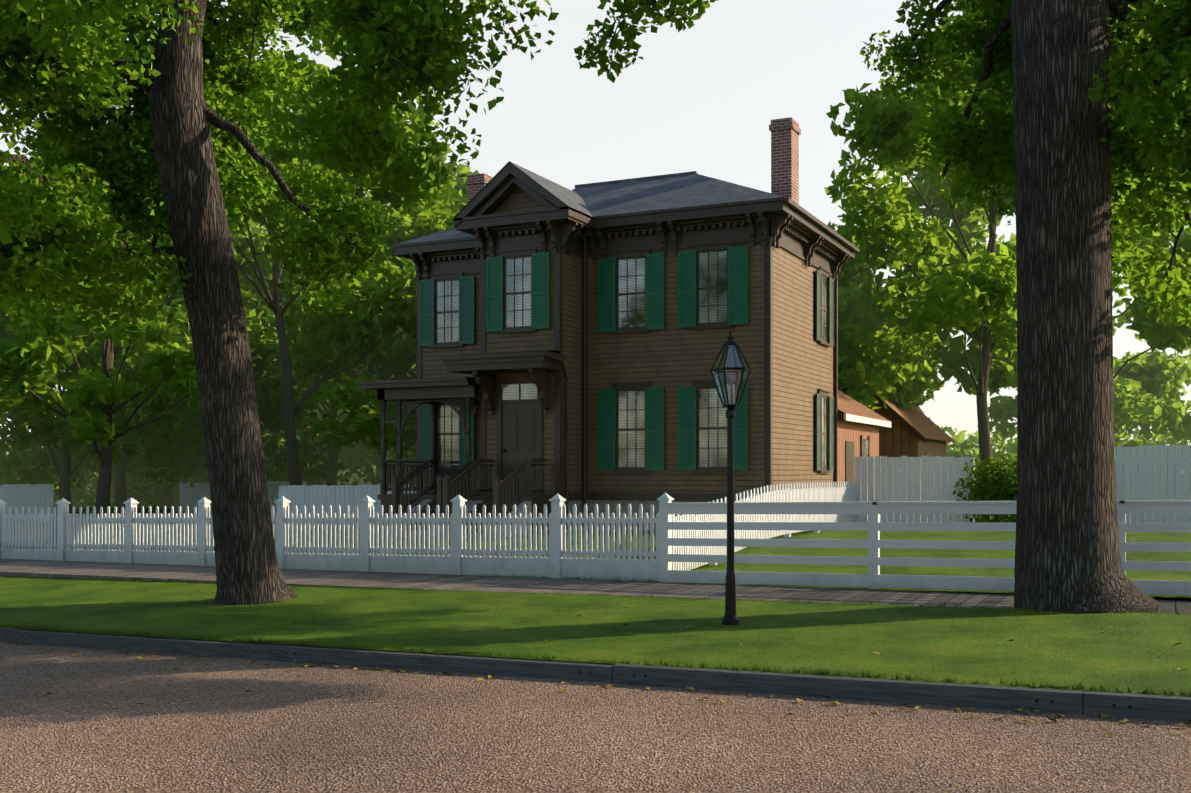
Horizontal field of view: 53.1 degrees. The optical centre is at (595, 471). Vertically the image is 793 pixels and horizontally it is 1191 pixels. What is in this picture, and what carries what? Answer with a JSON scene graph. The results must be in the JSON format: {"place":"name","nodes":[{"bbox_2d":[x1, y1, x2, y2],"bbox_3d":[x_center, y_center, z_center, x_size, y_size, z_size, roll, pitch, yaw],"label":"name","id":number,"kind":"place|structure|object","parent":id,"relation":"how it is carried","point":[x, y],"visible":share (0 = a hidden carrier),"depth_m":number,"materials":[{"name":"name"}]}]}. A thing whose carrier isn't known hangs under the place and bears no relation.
{"place":"outdoors","nodes":[
{"label":"outdoors","id":0,"kind":"place"},
{"bbox_2d":[0,642,1190,792],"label":"gravel road","id":1,"kind":"structure","parent":0,"point":[185,728],"depth_m":7.74,"materials":[{"name":"brown gravel"}]},
{"bbox_2d":[0,627,1190,721],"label":"timber curb","id":2,"kind":"structure","parent":1,"relation":"on","point":[1161,707],"depth_m":9.55,"materials":[{"name":"grey wood"}]},
{"bbox_2d":[0,588,1190,792],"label":"fallen leaves","id":3,"kind":"object","parent":1,"relation":"on","point":[1109,734],"visible":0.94,"depth_m":9.44,"materials":[{"name":"brown plant"}]},
{"bbox_2d":[0,577,1190,696],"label":"grass strip","id":4,"kind":"object","parent":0,"point":[1119,651],"depth_m":11.96,"materials":[{"name":"green plant"}]},
{"bbox_2d":[0,0,716,604],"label":"tree","id":5,"kind":"object","parent":4,"relation":"on","point":[99,176],"depth_m":14.49,"materials":[{"name":"green plant"}]},
{"bbox_2d":[0,570,1190,696],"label":"grass tufts","id":6,"kind":"object","parent":4,"relation":"on","point":[862,674],"visible":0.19,"depth_m":11.27,"materials":[{"name":"green plant"}]},
{"bbox_2d":[710,323,750,624],"bbox_3d":[1.391,0.070,12.276,0.379,3.201,0.432,0,0,26],"label":"lamp post","id":7,"kind":"object","parent":4,"relation":"on","point":[730,617],"visible":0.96,"depth_m":12.24,"materials":[{"name":"black metal"}]},
{"bbox_2d":[859,0,1190,612],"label":"tree","id":8,"kind":"object","parent":4,"relation":"on","point":[1067,552],"depth_m":12.75,"materials":[{"name":"brown plant"}]},
{"bbox_2d":[0,0,1190,472],"label":"sky","id":9,"kind":"structure","parent":0,"point":[704,98],"materials":[{"name":"white"}]},
{"bbox_2d":[14,483,1190,597],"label":"lawn","id":10,"kind":"structure","parent":0,"point":[994,554],"depth_m":20.12,"materials":[{"name":"green plant"}]},
{"bbox_2d":[126,445,208,505],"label":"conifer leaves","id":11,"kind":"object","parent":10,"relation":"on","point":[161,499],"visible":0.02,"depth_m":60.28,"materials":[{"name":"green plant"}]},
{"bbox_2d":[357,350,567,538],"bbox_3d":[-2.987,-0.536,27.093,5.205,4.270,4.360,0,0,26],"label":"porch and stairs","id":12,"kind":"object","parent":10,"relation":"on","point":[537,366],"visible":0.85,"depth_m":26.42,"materials":[{"name":"wood"}]},
{"bbox_2d":[0,0,1161,528],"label":"trees","id":13,"kind":"object","parent":10,"relation":"on","point":[168,446],"depth_m":38.36,"materials":[{"name":"green plant"}]},
{"bbox_2d":[0,481,1190,594],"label":"fences","id":14,"kind":"object","parent":10,"relation":"on","point":[695,536],"visible":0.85,"depth_m":18.03,"materials":[{"name":"paint"}]},
{"bbox_2d":[0,445,1190,526],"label":"board fences","id":15,"kind":"object","parent":10,"relation":"on","point":[945,474],"visible":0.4,"depth_m":27.11,"materials":[{"name":"paint"}]},
{"bbox_2d":[0,559,1190,613],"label":"boardwalk","id":16,"kind":"structure","parent":10,"relation":"on","point":[111,571],"depth_m":16.89,"materials":[{"name":"wood"}]},
{"bbox_2d":[5,61,1190,490],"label":"tree leaves","id":17,"kind":"object","parent":10,"relation":"on","point":[1147,395],"visible":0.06,"depth_m":58.54,"materials":[{"name":"green plant"}]},
{"bbox_2d":[393,117,858,532],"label":"house","id":18,"kind":"structure","parent":10,"relation":"on","point":[632,298],"depth_m":26.68,"materials":[{"name":"brown wood"}]},
{"bbox_2d":[838,381,956,500],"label":"outbuildings","id":19,"kind":"structure","parent":10,"relation":"on","point":[894,429],"depth_m":41.64,"materials":[{"name":"brown wood"}]},
{"bbox_2d":[953,451,1016,522],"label":"hedge leaves","id":20,"kind":"object","parent":10,"relation":"on","point":[996,490],"visible":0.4,"depth_m":25.85,"materials":[{"name":"green plant"}]},
{"bbox_2d":[31,475,1190,663],"bbox_3d":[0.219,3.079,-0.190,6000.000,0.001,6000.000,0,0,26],"label":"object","id":21,"kind":"object","parent":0,"point":[1174,599],"depth_m":28.98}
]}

